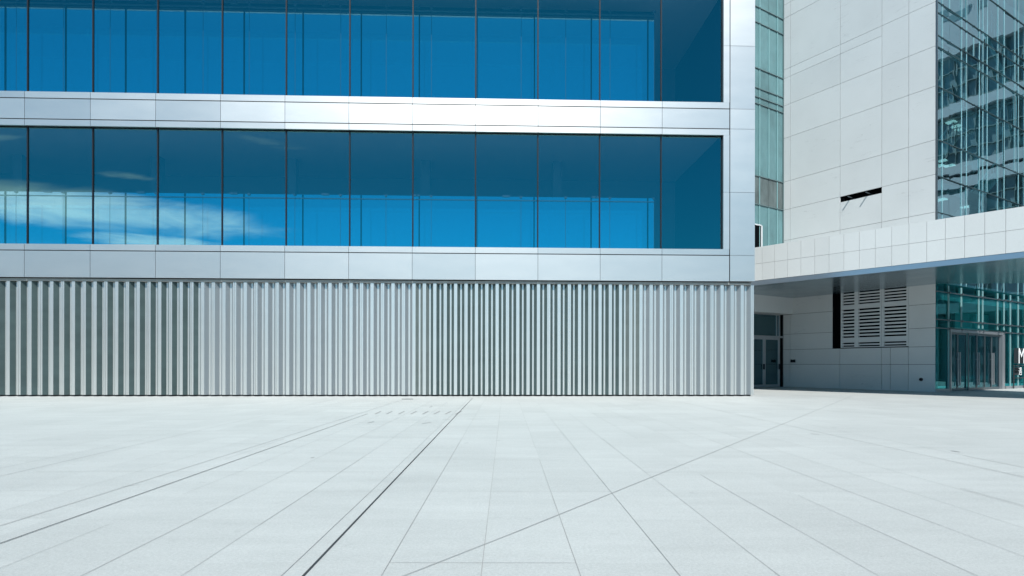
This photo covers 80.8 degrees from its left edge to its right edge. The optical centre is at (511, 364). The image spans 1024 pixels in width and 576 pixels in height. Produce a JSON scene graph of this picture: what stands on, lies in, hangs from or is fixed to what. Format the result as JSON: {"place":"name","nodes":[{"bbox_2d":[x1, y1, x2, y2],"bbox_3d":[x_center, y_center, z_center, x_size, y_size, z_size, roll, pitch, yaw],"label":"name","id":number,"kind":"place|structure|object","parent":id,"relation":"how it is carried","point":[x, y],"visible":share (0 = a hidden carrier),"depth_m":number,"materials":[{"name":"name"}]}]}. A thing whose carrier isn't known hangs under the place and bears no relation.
{"place":"outdoors","nodes":[
{"label":"outdoors","id":0,"kind":"place"},
{"bbox_2d":[0,0,754,395],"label":"office building","id":1,"kind":"structure","parent":0,"point":[376,196],"depth_m":23.68,"materials":[{"name":"grey"}]},
{"bbox_2d":[0,126,26,243],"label":"window","id":2,"kind":"structure","parent":1,"relation":"in","point":[0,126],"depth_m":22.70,"materials":[{"name":"black"}]},
{"bbox_2d":[27,126,92,243],"bbox_3d":[-17.089,-6.741,22.808,2.413,4.450,0.135,0,0,-2],"label":"window frame","id":3,"kind":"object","parent":1,"relation":"in","point":[27,126],"depth_m":22.74,"materials":[{"name":"black metal"}]},
{"bbox_2d":[27,0,92,91],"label":"window","id":4,"kind":"structure","parent":1,"relation":"in","point":[27,0],"depth_m":22.73,"materials":[{"name":"black"}]},
{"bbox_2d":[93,127,157,243],"bbox_3d":[-14.679,-6.737,22.889,2.413,4.450,0.135,0,0,-2],"label":"window frame","id":5,"kind":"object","parent":1,"relation":"in","point":[93,127],"depth_m":22.84,"materials":[{"name":"black"}]},
{"bbox_2d":[93,0,157,92],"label":"window","id":6,"kind":"structure","parent":1,"relation":"in","point":[93,0],"depth_m":22.86,"materials":[{"name":"black"}]},
{"bbox_2d":[157,128,221,244],"bbox_3d":[-12.266,-6.733,22.967,2.413,4.450,0.135,0,0,-2],"label":"window frame","id":7,"kind":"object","parent":1,"relation":"in","point":[158,128],"depth_m":22.93,"materials":[{"name":"black"}]},
{"bbox_2d":[158,0,221,93],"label":"window","id":8,"kind":"structure","parent":1,"relation":"in","point":[158,0],"depth_m":22.87,"materials":[{"name":"black"}]},
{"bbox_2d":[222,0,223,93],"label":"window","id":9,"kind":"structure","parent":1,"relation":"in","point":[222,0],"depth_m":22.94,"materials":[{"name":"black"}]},
{"bbox_2d":[222,129,285,245],"bbox_3d":[-9.854,-6.730,23.047,2.413,4.450,0.135,0,0,-2],"label":"window frame","id":10,"kind":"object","parent":1,"relation":"in","point":[222,129],"depth_m":23.02,"materials":[{"name":"black"}]},
{"bbox_2d":[286,130,349,245],"bbox_3d":[-7.443,-6.726,23.127,2.413,4.450,0.135,0,0,-2],"label":"window frame","id":11,"kind":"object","parent":1,"relation":"in","point":[286,130],"depth_m":23.10,"materials":[{"name":"black"}]},
{"bbox_2d":[286,0,349,95],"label":"window","id":12,"kind":"structure","parent":1,"relation":"in","point":[286,0],"depth_m":23.10,"materials":[{"name":"black"}]},
{"bbox_2d":[350,131,412,246],"bbox_3d":[-5.031,-6.723,23.206,2.413,4.450,0.135,0,0,-2],"label":"window frame","id":13,"kind":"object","parent":1,"relation":"in","point":[350,131],"depth_m":23.18,"materials":[{"name":"black"}]},
{"bbox_2d":[350,0,412,97],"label":"window","id":14,"kind":"structure","parent":1,"relation":"in","point":[350,0],"depth_m":23.18,"materials":[{"name":"black"}]},
{"bbox_2d":[413,132,475,241],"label":"window frame","id":15,"kind":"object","parent":1,"relation":"in","point":[413,132],"depth_m":23.23,"materials":[{"name":"black"}]},
{"bbox_2d":[413,0,475,98],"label":"window frame","id":16,"kind":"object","parent":1,"relation":"in","point":[413,0],"depth_m":23.26,"materials":[{"name":"black metal"}]},
{"bbox_2d":[475,133,537,247],"bbox_3d":[-0.208,-6.715,23.365,2.413,4.450,0.135,0,0,-2],"label":"window frame","id":17,"kind":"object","parent":1,"relation":"in","point":[476,133],"depth_m":23.34,"materials":[{"name":"black"}]},
{"bbox_2d":[537,0,537,98],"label":"window","id":18,"kind":"structure","parent":1,"relation":"in","point":[537,0],"depth_m":23.34,"materials":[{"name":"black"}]},
{"bbox_2d":[538,134,599,247],"bbox_3d":[2.202,-6.712,23.445,2.413,4.450,0.135,0,0,-2],"label":"window frame","id":19,"kind":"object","parent":1,"relation":"in","point":[538,134],"depth_m":23.42,"materials":[{"name":"black"}]},
{"bbox_2d":[538,0,599,99],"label":"window","id":20,"kind":"structure","parent":1,"relation":"in","point":[538,0],"depth_m":23.42,"materials":[{"name":"black"}]},
{"bbox_2d":[600,135,660,248],"bbox_3d":[4.616,-6.708,23.525,2.413,4.450,0.135,0,0,-2],"label":"window","id":21,"kind":"structure","parent":1,"relation":"in","point":[600,135],"depth_m":23.50,"materials":[{"name":"black"}]},
{"bbox_2d":[600,0,660,100],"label":"window","id":22,"kind":"structure","parent":1,"relation":"in","point":[600,0],"depth_m":23.52,"materials":[{"name":"black"}]},
{"bbox_2d":[661,135,721,248],"bbox_3d":[7.027,-6.704,23.604,2.413,4.450,0.135,0,0,-2],"label":"window","id":23,"kind":"structure","parent":1,"relation":"in","point":[661,135],"depth_m":23.57,"materials":[{"name":"black"}]},
{"bbox_2d":[661,0,721,101],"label":"window","id":24,"kind":"structure","parent":1,"relation":"in","point":[661,0],"depth_m":23.59,"materials":[{"name":"black"}]},
{"bbox_2d":[0,387,1023,575],"bbox_3d":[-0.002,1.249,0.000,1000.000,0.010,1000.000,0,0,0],"label":"ground","id":25,"kind":"structure","parent":0,"point":[780,481],"depth_m":6.21,"materials":[{"name":"white tile"}]},
{"bbox_2d":[1013,348,1023,388],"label":"lettering sign","id":26,"kind":"object","parent":25,"relation":"on","point":[1018,355],"visible":1,"depth_m":31.57,"materials":[{"name":"white"}]},
{"bbox_2d":[751,0,1023,391],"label":"stone building","id":27,"kind":"structure","parent":0,"point":[889,195],"depth_m":29.79,"materials":[{"name":"white stone"}]},
{"bbox_2d":[754,337,764,386],"bbox_3d":[13.121,-0.103,32.301,1.376,2.705,0.110,0,0,-32],"label":"door leaf","id":28,"kind":"structure","parent":27,"relation":"in","point":[759,366],"depth_m":32.45,"materials":[{"name":"grey metal"}]},
{"bbox_2d":[764,337,779,386],"bbox_3d":[14.296,-0.101,33.028,1.376,2.705,0.110,0,0,-32],"label":"door leaf","id":29,"kind":"structure","parent":27,"relation":"in","point":[771,345],"depth_m":33.04,"materials":[{"name":"grey metal"}]},
{"bbox_2d":[952,332,958,390],"bbox_3d":[20.767,-0.109,28.297,0.934,2.760,0.123,0,0,-32],"label":"door leaf","id":30,"kind":"structure","parent":27,"relation":"in","point":[955,354],"depth_m":28.43,"materials":[{"name":"teal metal"}]},
{"bbox_2d":[958,333,966,390],"bbox_3d":[21.567,-0.108,28.796,0.934,2.760,0.123,0,0,-32],"label":"door leaf","id":31,"kind":"structure","parent":27,"relation":"in","point":[962,337],"depth_m":28.85,"materials":[{"name":"teal metal"}]},
{"bbox_2d":[967,333,977,389],"bbox_3d":[22.403,-0.106,29.235,0.934,2.760,0.123,0,0,-32],"label":"door leaf","id":32,"kind":"structure","parent":27,"relation":"in","point":[972,354],"depth_m":29.27,"materials":[{"name":"teal metal"}]},
{"bbox_2d":[977,334,984,389],"bbox_3d":[23.203,-0.105,29.734,0.934,2.760,0.123,0,0,-32],"label":"door leaf","id":33,"kind":"structure","parent":27,"relation":"in","point":[980,337],"depth_m":29.80,"materials":[{"name":"teal metal"}]},
{"bbox_2d":[985,334,992,389],"bbox_3d":[23.967,-0.104,30.285,0.934,2.760,0.123,0,0,-32],"label":"door leaf","id":34,"kind":"structure","parent":27,"relation":"in","point":[988,338],"depth_m":30.39,"materials":[{"name":"teal glass"}]},
{"bbox_2d":[992,335,999,388],"bbox_3d":[24.765,-0.103,30.790,0.934,2.760,0.123,0,0,-32],"label":"door leaf","id":35,"kind":"structure","parent":27,"relation":"in","point":[995,338],"depth_m":30.84,"materials":[{"name":"teal glass"}]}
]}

